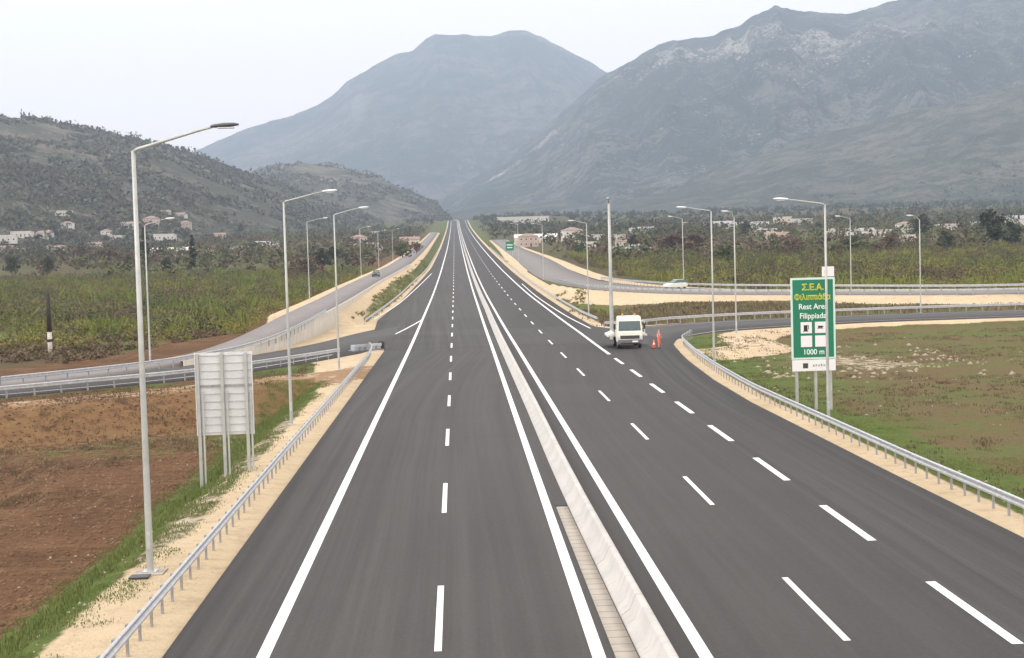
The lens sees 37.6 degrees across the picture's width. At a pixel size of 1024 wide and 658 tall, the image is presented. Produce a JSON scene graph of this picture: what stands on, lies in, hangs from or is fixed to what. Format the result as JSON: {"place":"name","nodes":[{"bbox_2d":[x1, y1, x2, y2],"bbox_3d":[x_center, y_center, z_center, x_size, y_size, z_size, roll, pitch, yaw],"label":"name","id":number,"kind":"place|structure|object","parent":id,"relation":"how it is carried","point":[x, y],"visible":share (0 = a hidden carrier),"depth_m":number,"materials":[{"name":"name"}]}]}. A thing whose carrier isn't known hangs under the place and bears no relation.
{"place":"outdoors","nodes":[
{"label":"outdoors","id":0,"kind":"place"},
{"bbox_2d":[0,116,353,247],"bbox_3d":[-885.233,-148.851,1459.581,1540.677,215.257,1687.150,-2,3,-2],"label":"hill","id":1,"kind":"structure","parent":0,"point":[42,131],"depth_m":1422.36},
{"bbox_2d":[0,235,17,243],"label":"house","id":2,"kind":"structure","parent":1,"relation":"on","point":[11,239],"depth_m":978.96,"materials":[{"name":"white paint"}]},
{"bbox_2d":[10,231,34,237],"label":"house","id":3,"kind":"structure","parent":1,"relation":"on","point":[21,234],"depth_m":1003.02,"materials":[{"name":"white paint"}]},
{"bbox_2d":[143,216,159,226],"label":"house","id":4,"kind":"structure","parent":1,"relation":"on","point":[150,218],"depth_m":1131.95,"materials":[{"name":"concrete"}]},
{"bbox_2d":[153,234,176,240],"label":"house","id":5,"kind":"structure","parent":1,"relation":"on","point":[161,236],"depth_m":1081.99,"materials":[{"name":"white paint"}]},
{"bbox_2d":[0,108,384,247],"bbox_3d":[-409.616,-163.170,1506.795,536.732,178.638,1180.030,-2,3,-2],"label":"hill scrub","id":6,"kind":"object","parent":1,"relation":"on","point":[318,212],"visible":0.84,"depth_m":1430.46,"materials":[{"name":"green plant"}]},
{"bbox_2d":[0,326,399,397],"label":"slip road","id":7,"kind":"structure","parent":0,"point":[386,335],"depth_m":129.17,"materials":[{"name":"grey asphalt"}]},
{"bbox_2d":[348,341,384,351],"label":"crash cushion","id":8,"kind":"object","parent":7,"relation":"on","point":[379,345],"visible":0.95,"depth_m":141.88,"materials":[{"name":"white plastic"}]},
{"bbox_2d":[1,232,437,385],"bbox_3d":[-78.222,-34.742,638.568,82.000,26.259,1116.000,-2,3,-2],"label":"service road","id":9,"kind":"structure","parent":0,"point":[299,315],"depth_m":169.81,"materials":[{"name":"grey asphalt"}]},
{"bbox_2d":[250,163,452,221],"bbox_3d":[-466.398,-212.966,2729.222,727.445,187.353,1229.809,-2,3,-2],"label":"hill","id":10,"kind":"structure","parent":0,"point":[389,207],"depth_m":2532.00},
{"bbox_2d":[254,160,451,221],"bbox_3d":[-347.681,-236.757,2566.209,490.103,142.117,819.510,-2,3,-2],"label":"hill scrub","id":11,"kind":"object","parent":10,"relation":"on","point":[441,214],"visible":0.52,"depth_m":2567.91,"materials":[{"name":"green plant"}]},
{"bbox_2d":[192,30,606,200],"bbox_3d":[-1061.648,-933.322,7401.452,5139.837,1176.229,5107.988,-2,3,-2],"label":"mountain","id":12,"kind":"structure","parent":0,"point":[437,117],"depth_m":7043.35,"materials":[{"name":"grey stone"}]},
{"bbox_2d":[0,0,895,151],"label":"sky","id":13,"kind":"structure","parent":0,"point":[158,70],"materials":[{"name":"white"}]},
{"bbox_2d":[0,204,1023,657],"bbox_3d":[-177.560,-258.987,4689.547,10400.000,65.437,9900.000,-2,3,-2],"label":"ground","id":14,"kind":"structure","parent":0,"point":[158,638],"depth_m":90.90,"materials":[{"name":"beige sand"}]},
{"bbox_2d":[2,255,21,276],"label":"tree","id":15,"kind":"object","parent":14,"relation":"on","point":[11,260],"visible":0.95,"depth_m":498.60,"materials":[{"name":"green plant"}]},
{"bbox_2d":[40,256,55,273],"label":"tree","id":16,"kind":"object","parent":14,"relation":"on","point":[46,262],"visible":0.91,"depth_m":496.93,"materials":[{"name":"green plant"}]},
{"bbox_2d":[46,293,52,355],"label":"utility pole","id":17,"kind":"object","parent":14,"relation":"on","point":[49,325],"visible":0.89,"depth_m":156.28,"materials":[{"name":"brown wood"}]},
{"bbox_2d":[97,246,122,263],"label":"tree","id":18,"kind":"object","parent":14,"relation":"on","point":[108,252],"visible":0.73,"depth_m":612.14,"materials":[{"name":"green plant"}]},
{"bbox_2d":[0,326,233,362],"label":"dry scrub","id":19,"kind":"object","parent":14,"relation":"on","point":[118,347],"visible":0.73,"depth_m":165.28,"materials":[{"name":"plant"}]},
{"bbox_2d":[0,389,266,638],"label":"earth clods","id":20,"kind":"object","parent":14,"relation":"on","point":[14,607],"visible":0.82,"depth_m":76.15,"materials":[{"name":"brown soil"}]},
{"bbox_2d":[139,227,149,271],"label":"tree","id":21,"kind":"object","parent":14,"relation":"on","point":[142,245],"visible":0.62,"depth_m":509.36,"materials":[{"name":"green plant"}]},
{"bbox_2d":[0,285,305,334],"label":"bushes","id":22,"kind":"object","parent":14,"relation":"on","point":[204,320],"visible":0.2,"depth_m":230.30,"materials":[{"name":"green plant"}]},
{"bbox_2d":[0,363,316,506],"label":"dry grass","id":23,"kind":"structure","parent":14,"relation":"on","point":[82,447],"depth_m":94.79,"materials":[{"name":"plant"}]},
{"bbox_2d":[144,217,173,360],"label":"street lamp","id":24,"kind":"object","parent":14,"relation":"on","point":[147,288],"visible":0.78,"depth_m":132.23,"materials":[{"name":"metal"}]},
{"bbox_2d":[0,310,326,385],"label":"guardrail","id":25,"kind":"object","parent":14,"relation":"on","point":[108,367],"visible":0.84,"depth_m":123.87,"materials":[{"name":"metal"}]},
{"bbox_2d":[159,257,172,271],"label":"tree","id":26,"kind":"object","parent":14,"relation":"on","point":[164,261],"visible":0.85,"depth_m":485.52,"materials":[{"name":"green plant"}]},
{"bbox_2d":[0,379,334,657],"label":"grass","id":27,"kind":"structure","parent":14,"relation":"on","point":[28,631],"depth_m":53.65,"materials":[{"name":"green plant"}]},
{"bbox_2d":[0,349,336,397],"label":"guardrail","id":28,"kind":"object","parent":14,"relation":"on","point":[87,380],"visible":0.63,"depth_m":109.80,"materials":[{"name":"metal"}]},
{"bbox_2d":[33,405,309,652],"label":"stones","id":29,"kind":"object","parent":14,"relation":"on","point":[140,558],"visible":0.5,"depth_m":53.40,"materials":[{"name":"stone"}]},
{"bbox_2d":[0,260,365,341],"bbox_3d":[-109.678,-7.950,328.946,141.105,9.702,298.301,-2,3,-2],"label":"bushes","id":30,"kind":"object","parent":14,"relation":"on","point":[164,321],"visible":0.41,"depth_m":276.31,"materials":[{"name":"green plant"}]},
{"bbox_2d":[128,122,238,578],"bbox_3d":[-9.387,0.742,43.107,3.480,13.231,1.425,-2,3,-2],"label":"street lamp","id":31,"kind":"object","parent":14,"relation":"on","point":[149,571],"visible":0.91,"depth_m":43.27,"materials":[{"name":"metal"}]},
{"bbox_2d":[0,265,370,339],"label":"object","id":32,"kind":"object","parent":14,"relation":"on","point":[222,311],"visible":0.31,"depth_m":301.69,"materials":[{"name":"green plant"}]},
{"bbox_2d":[0,261,377,363],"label":"bushes","id":33,"kind":"object","parent":14,"relation":"on","point":[234,326],"visible":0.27,"depth_m":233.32,"materials":[{"name":"green plant"}]},
{"bbox_2d":[188,235,196,272],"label":"tree","id":34,"kind":"object","parent":14,"relation":"on","point":[192,253],"visible":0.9,"depth_m":473.29,"materials":[{"name":"green plant"}]},
{"bbox_2d":[0,142,425,280],"bbox_3d":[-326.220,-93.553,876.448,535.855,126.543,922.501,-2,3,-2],"label":"woodland","id":35,"kind":"object","parent":14,"relation":"on","point":[113,267],"visible":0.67,"depth_m":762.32,"materials":[{"name":"green plant"}]},
{"bbox_2d":[194,351,254,487],"bbox_3d":[-12.180,4.024,63.812,2.415,6.084,0.270,-2,3,-4],"label":"road sign","id":36,"kind":"object","parent":14,"relation":"on","point":[224,393],"visible":0.85,"depth_m":63.80,"materials":[{"name":"metal"}]},
{"bbox_2d":[96,342,371,657],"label":"guardrail","id":37,"kind":"object","parent":14,"relation":"on","point":[128,631],"visible":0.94,"depth_m":45.45,"materials":[{"name":"metal"}]},
{"bbox_2d":[282,258,303,275],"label":"tree","id":38,"kind":"object","parent":14,"relation":"on","point":[293,265],"visible":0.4,"depth_m":422.46,"materials":[{"name":"green plant"}]},
{"bbox_2d":[180,264,410,365],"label":"parapet wall","id":39,"kind":"structure","parent":14,"relation":"on","point":[321,324],"depth_m":163.93,"materials":[{"name":"concrete"}]},
{"bbox_2d":[283,189,336,424],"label":"street lamp","id":40,"kind":"object","parent":14,"relation":"on","point":[288,344],"visible":0.93,"depth_m":80.82,"materials":[{"name":"metal"}]},
{"bbox_2d":[295,255,327,275],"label":"bush","id":41,"kind":"object","parent":14,"relation":"on","point":[302,263],"visible":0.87,"depth_m":405.87,"materials":[{"name":"brown plant"}]},
{"bbox_2d":[308,248,334,266],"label":"tree","id":42,"kind":"object","parent":14,"relation":"on","point":[321,255],"visible":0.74,"depth_m":459.37,"materials":[{"name":"green plant"}]},
{"bbox_2d":[323,246,341,266],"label":"tree","id":43,"kind":"object","parent":14,"relation":"on","point":[330,251],"visible":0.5,"depth_m":482.82,"materials":[{"name":"green plant"}]},
{"bbox_2d":[333,206,367,369],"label":"street lamp","id":44,"kind":"object","parent":14,"relation":"on","point":[338,351],"visible":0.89,"depth_m":120.19,"materials":[{"name":"metal"}]},
{"bbox_2d":[351,260,428,321],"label":"bushes","id":45,"kind":"object","parent":14,"relation":"on","point":[409,279],"visible":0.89,"depth_m":281.38,"materials":[{"name":"green plant"}]},
{"bbox_2d":[364,249,438,324],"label":"guardrail","id":46,"kind":"object","parent":14,"relation":"on","point":[395,298],"visible":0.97,"depth_m":266.30,"materials":[{"name":"metal"}]},
{"bbox_2d":[393,243,411,256],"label":"tree","id":47,"kind":"object","parent":14,"relation":"on","point":[404,248],"visible":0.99,"depth_m":530.89,"materials":[{"name":"green plant"}]},
{"bbox_2d":[399,236,419,244],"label":"house","id":48,"kind":"structure","parent":14,"relation":"on","point":[414,239],"depth_m":874.12,"materials":[{"name":"paint"}]},
{"bbox_2d":[344,214,580,251],"bbox_3d":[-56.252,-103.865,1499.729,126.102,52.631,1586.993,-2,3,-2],"label":"woodland","id":49,"kind":"object","parent":14,"relation":"on","point":[474,218],"visible":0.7,"depth_m":1208.99,"materials":[{"name":"green plant"}]},
{"bbox_2d":[497,216,548,223],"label":"house","id":50,"kind":"structure","parent":14,"relation":"on","point":[518,219],"depth_m":1549.89,"materials":[{"name":"white paint"}]},
{"bbox_2d":[518,233,537,246],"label":"house","id":51,"kind":"structure","parent":14,"relation":"on","point":[527,240],"depth_m":713.48,"materials":[{"name":"paint"}]},
{"bbox_2d":[514,233,556,243],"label":"house","id":52,"kind":"structure","parent":14,"relation":"on","point":[517,235],"depth_m":795.44,"materials":[{"name":"white paint"}]},
{"bbox_2d":[490,247,597,319],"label":"guardrail","id":53,"kind":"object","parent":14,"relation":"on","point":[554,296],"visible":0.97,"depth_m":259.32,"materials":[{"name":"metal"}]},
{"bbox_2d":[505,261,615,316],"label":"bushes","id":54,"kind":"object","parent":14,"relation":"on","point":[583,298],"visible":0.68,"depth_m":231.79,"materials":[{"name":"green plant"}]},
{"bbox_2d":[560,227,582,241],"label":"house","id":55,"kind":"structure","parent":14,"relation":"on","point":[568,231],"depth_m":812.85,"materials":[{"name":"concrete"}]},
{"bbox_2d":[568,220,588,312],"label":"street lamp","id":56,"kind":"object","parent":14,"relation":"on","point":[587,264],"visible":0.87,"depth_m":197.29,"materials":[{"name":"metal"}]},
{"bbox_2d":[162,220,1023,657],"bbox_3d":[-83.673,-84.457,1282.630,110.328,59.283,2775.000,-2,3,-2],"label":"motorway","id":57,"kind":"structure","parent":14,"relation":"on","point":[396,548],"depth_m":48.84,"materials":[{"name":"grey asphalt"}]},
{"bbox_2d":[256,273,440,657],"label":"road marking","id":58,"kind":"object","parent":57,"relation":"on","point":[271,639],"visible":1,"depth_m":47.81,"materials":[{"name":"white paint"}]},
{"bbox_2d":[434,275,453,650],"bbox_3d":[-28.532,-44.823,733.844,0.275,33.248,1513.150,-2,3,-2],"label":"road marking","id":59,"kind":"object","parent":57,"relation":"on","point":[439,622],"visible":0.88,"depth_m":39.16,"materials":[{"name":"white paint"}]},
{"bbox_2d":[467,272,605,657],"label":"road marking","id":60,"kind":"object","parent":57,"relation":"on","point":[592,636],"visible":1,"depth_m":46.69,"materials":[{"name":"white paint"}]},
{"bbox_2d":[503,271,609,353],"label":"road marking","id":61,"kind":"object","parent":57,"relation":"on","point":[597,345],"visible":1,"depth_m":179.75,"materials":[{"name":"white paint"}]},
{"bbox_2d":[457,220,678,657],"bbox_3d":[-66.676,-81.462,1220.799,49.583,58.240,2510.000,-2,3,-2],"label":"median barrier","id":62,"kind":"object","parent":57,"relation":"on","point":[648,636],"visible":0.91,"depth_m":44.75,"materials":[{"name":"concrete"}]},
{"bbox_2d":[475,272,713,657],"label":"road marking","id":63,"kind":"object","parent":57,"relation":"on","point":[692,634],"visible":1,"depth_m":46.36,"materials":[{"name":"white paint"}]},
{"bbox_2d":[556,506,638,657],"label":"median gutter","id":64,"kind":"object","parent":57,"relation":"on","point":[622,646],"visible":1,"depth_m":38.96,"materials":[{"name":"concrete"}]},
{"bbox_2d":[605,313,646,347],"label":"van","id":65,"kind":"object","parent":57,"relation":"on","point":[628,329],"visible":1,"depth_m":134.22,"materials":[{"name":"white paint"}]},
{"bbox_2d":[466,233,849,640],"bbox_3d":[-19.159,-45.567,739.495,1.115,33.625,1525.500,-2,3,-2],"label":"road marking","id":66,"kind":"object","parent":57,"relation":"on","point":[817,610],"visible":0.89,"depth_m":39.27,"materials":[{"name":"white paint"}]},
{"bbox_2d":[614,358,1023,643],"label":"road marking","id":67,"kind":"object","parent":57,"relation":"on","point":[995,627],"visible":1,"depth_m":39.30,"materials":[{"name":"white paint"}]},
{"bbox_2d":[606,197,613,339],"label":"pole","id":68,"kind":"object","parent":14,"relation":"on","point":[611,314],"visible":0.81,"depth_m":147.76,"materials":[{"name":"metal"}]},
{"bbox_2d":[655,230,699,253],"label":"tree","id":69,"kind":"object","parent":14,"relation":"on","point":[674,240],"visible":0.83,"depth_m":499.63,"materials":[{"name":"green plant"}]},
{"bbox_2d":[677,206,716,360],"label":"street lamp","id":70,"kind":"object","parent":14,"relation":"on","point":[713,328],"visible":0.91,"depth_m":120.22,"materials":[{"name":"metal"}]},
{"bbox_2d":[684,230,714,249],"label":"tree","id":71,"kind":"object","parent":14,"relation":"on","point":[694,236],"visible":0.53,"depth_m":511.30,"materials":[{"name":"green plant"}]},
{"bbox_2d":[710,245,737,259],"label":"tree","id":72,"kind":"object","parent":14,"relation":"on","point":[725,250],"visible":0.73,"depth_m":406.30,"materials":[{"name":"green plant"}]},
{"bbox_2d":[722,210,737,333],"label":"street lamp","id":73,"kind":"object","parent":14,"relation":"on","point":[735,277],"visible":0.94,"depth_m":153.45,"materials":[{"name":"metal"}]},
{"bbox_2d":[475,160,1023,245],"bbox_3d":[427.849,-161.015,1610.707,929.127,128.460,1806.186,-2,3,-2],"label":"woodland","id":74,"kind":"object","parent":14,"relation":"on","point":[734,211],"visible":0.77,"depth_m":1503.86,"materials":[{"name":"green plant"}]},
{"bbox_2d":[497,206,1023,261],"bbox_3d":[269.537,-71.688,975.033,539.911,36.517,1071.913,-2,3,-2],"label":"woodland","id":75,"kind":"object","parent":14,"relation":"on","point":[819,231],"visible":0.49,"depth_m":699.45,"materials":[{"name":"green plant"}]},
{"bbox_2d":[552,278,1023,295],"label":"guardrail","id":76,"kind":"object","parent":14,"relation":"on","point":[849,290],"visible":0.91,"depth_m":213.40,"materials":[{"name":"metal"}]},
{"bbox_2d":[774,237,804,253],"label":"tree","id":77,"kind":"object","parent":14,"relation":"on","point":[794,245],"visible":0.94,"depth_m":442.53,"materials":[{"name":"brown plant"}]},
{"bbox_2d":[562,235,1023,288],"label":"bushes","id":78,"kind":"object","parent":14,"relation":"on","point":[843,262],"visible":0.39,"depth_m":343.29,"materials":[{"name":"green plant"}]},
{"bbox_2d":[565,241,1023,288],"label":"reed belt","id":79,"kind":"object","parent":14,"relation":"on","point":[780,281],"visible":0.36,"depth_m":325.74,"materials":[{"name":"green plant"}]},
{"bbox_2d":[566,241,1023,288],"bbox_3d":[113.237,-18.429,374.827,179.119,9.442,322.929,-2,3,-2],"label":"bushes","id":80,"kind":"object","parent":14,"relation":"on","point":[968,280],"visible":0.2,"depth_m":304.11,"materials":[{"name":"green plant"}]},
{"bbox_2d":[569,300,1023,326],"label":"dry scrub","id":81,"kind":"object","parent":14,"relation":"on","point":[676,306],"visible":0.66,"depth_m":193.77,"materials":[{"name":"brown plant"}]},
{"bbox_2d":[773,198,829,415],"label":"street lamp","id":82,"kind":"object","parent":14,"relation":"on","point":[827,340],"visible":0.84,"depth_m":80.89,"materials":[{"name":"metal"}]},
{"bbox_2d":[601,276,1023,288],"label":"guardrail","id":83,"kind":"object","parent":14,"relation":"on","point":[898,286],"visible":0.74,"depth_m":222.84,"materials":[{"name":"metal"}]},
{"bbox_2d":[790,266,835,409],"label":"road sign","id":84,"kind":"object","parent":14,"relation":"on","point":[808,325],"visible":0.93,"depth_m":87.80,"materials":[{"name":"metal"}]},
{"bbox_2d":[604,303,1023,327],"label":"guardrail","id":85,"kind":"object","parent":14,"relation":"on","point":[846,309],"visible":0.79,"depth_m":182.04,"materials":[{"name":"metal"}]},
{"bbox_2d":[839,234,864,248],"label":"tree","id":86,"kind":"object","parent":14,"relation":"on","point":[856,241],"visible":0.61,"depth_m":482.73,"materials":[{"name":"green plant"}]},
{"bbox_2d":[682,330,1023,515],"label":"guardrail","id":87,"kind":"object","parent":14,"relation":"on","point":[994,492],"visible":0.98,"depth_m":63.17,"materials":[{"name":"metal"}]},
{"bbox_2d":[691,342,1023,509],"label":"grass","id":88,"kind":"structure","parent":14,"relation":"on","point":[899,428],"depth_m":77.58,"materials":[{"name":"green plant"}]},
{"bbox_2d":[699,326,1023,498],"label":"dry grass","id":89,"kind":"structure","parent":14,"relation":"on","point":[907,414],"depth_m":100.76,"materials":[{"name":"plant"}]},
{"bbox_2d":[705,328,1023,492],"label":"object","id":90,"kind":"object","parent":14,"relation":"on","point":[913,374],"visible":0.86,"depth_m":109.54,"materials":[{"name":"plant"}]},
{"bbox_2d":[715,340,1015,378],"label":"stones","id":91,"kind":"object","parent":14,"relation":"on","point":[889,367],"visible":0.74,"depth_m":117.94,"materials":[{"name":"stone"}]},
{"bbox_2d":[870,234,902,250],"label":"tree","id":92,"kind":"object","parent":14,"relation":"on","point":[887,241],"visible":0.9,"depth_m":453.90,"materials":[{"name":"green plant"}]},
{"bbox_2d":[906,215,921,312],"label":"street lamp","id":93,"kind":"object","parent":14,"relation":"on","point":[919,261],"visible":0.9,"depth_m":183.18,"materials":[{"name":"metal"}]},
{"bbox_2d":[910,213,935,239],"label":"tree","id":94,"kind":"object","parent":14,"relation":"on","point":[921,217],"visible":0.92,"depth_m":632.62,"materials":[{"name":"green plant"}]},
{"bbox_2d":[936,230,956,247],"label":"tree","id":95,"kind":"object","parent":14,"relation":"on","point":[947,236],"visible":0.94,"depth_m":452.54,"materials":[{"name":"green plant"}]},
{"bbox_2d":[974,209,1006,245],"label":"tree","id":96,"kind":"object","parent":14,"relation":"on","point":[990,221],"visible":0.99,"depth_m":484.11,"materials":[{"name":"green plant"}]},
{"bbox_2d":[1000,221,1023,243],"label":"tree","id":97,"kind":"object","parent":14,"relation":"on","point":[1014,228],"visible":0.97,"depth_m":478.10,"materials":[{"name":"green plant"}]},
{"bbox_2d":[438,0,1023,212],"bbox_3d":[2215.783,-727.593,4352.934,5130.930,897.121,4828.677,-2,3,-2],"label":"mountain","id":98,"kind":"structure","parent":0,"point":[670,116],"depth_m":4025.90,"materials":[{"name":"grey stone"}]},
{"bbox_2d":[448,83,1023,219],"bbox_3d":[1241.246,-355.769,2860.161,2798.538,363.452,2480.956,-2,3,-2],"label":"foothill","id":99,"kind":"structure","parent":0,"point":[936,149],"depth_m":2842.83,"materials":[{"name":"grey stone"}]},
{"bbox_2d":[491,240,1023,294],"bbox_3d":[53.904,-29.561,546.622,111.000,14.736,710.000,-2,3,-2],"label":"service road","id":100,"kind":"structure","parent":0,"point":[532,262],"depth_m":274.63,"materials":[{"name":"grey asphalt"}]},
{"bbox_2d":[663,279,687,288],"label":"car","id":101,"kind":"object","parent":100,"relation":"on","point":[677,283],"visible":0.94,"depth_m":246.55,"materials":[{"name":"white paint"}]},
{"bbox_2d":[642,309,1023,351],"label":"slip road","id":102,"kind":"structure","parent":0,"point":[672,333],"depth_m":169.31,"materials":[{"name":"grey asphalt"}]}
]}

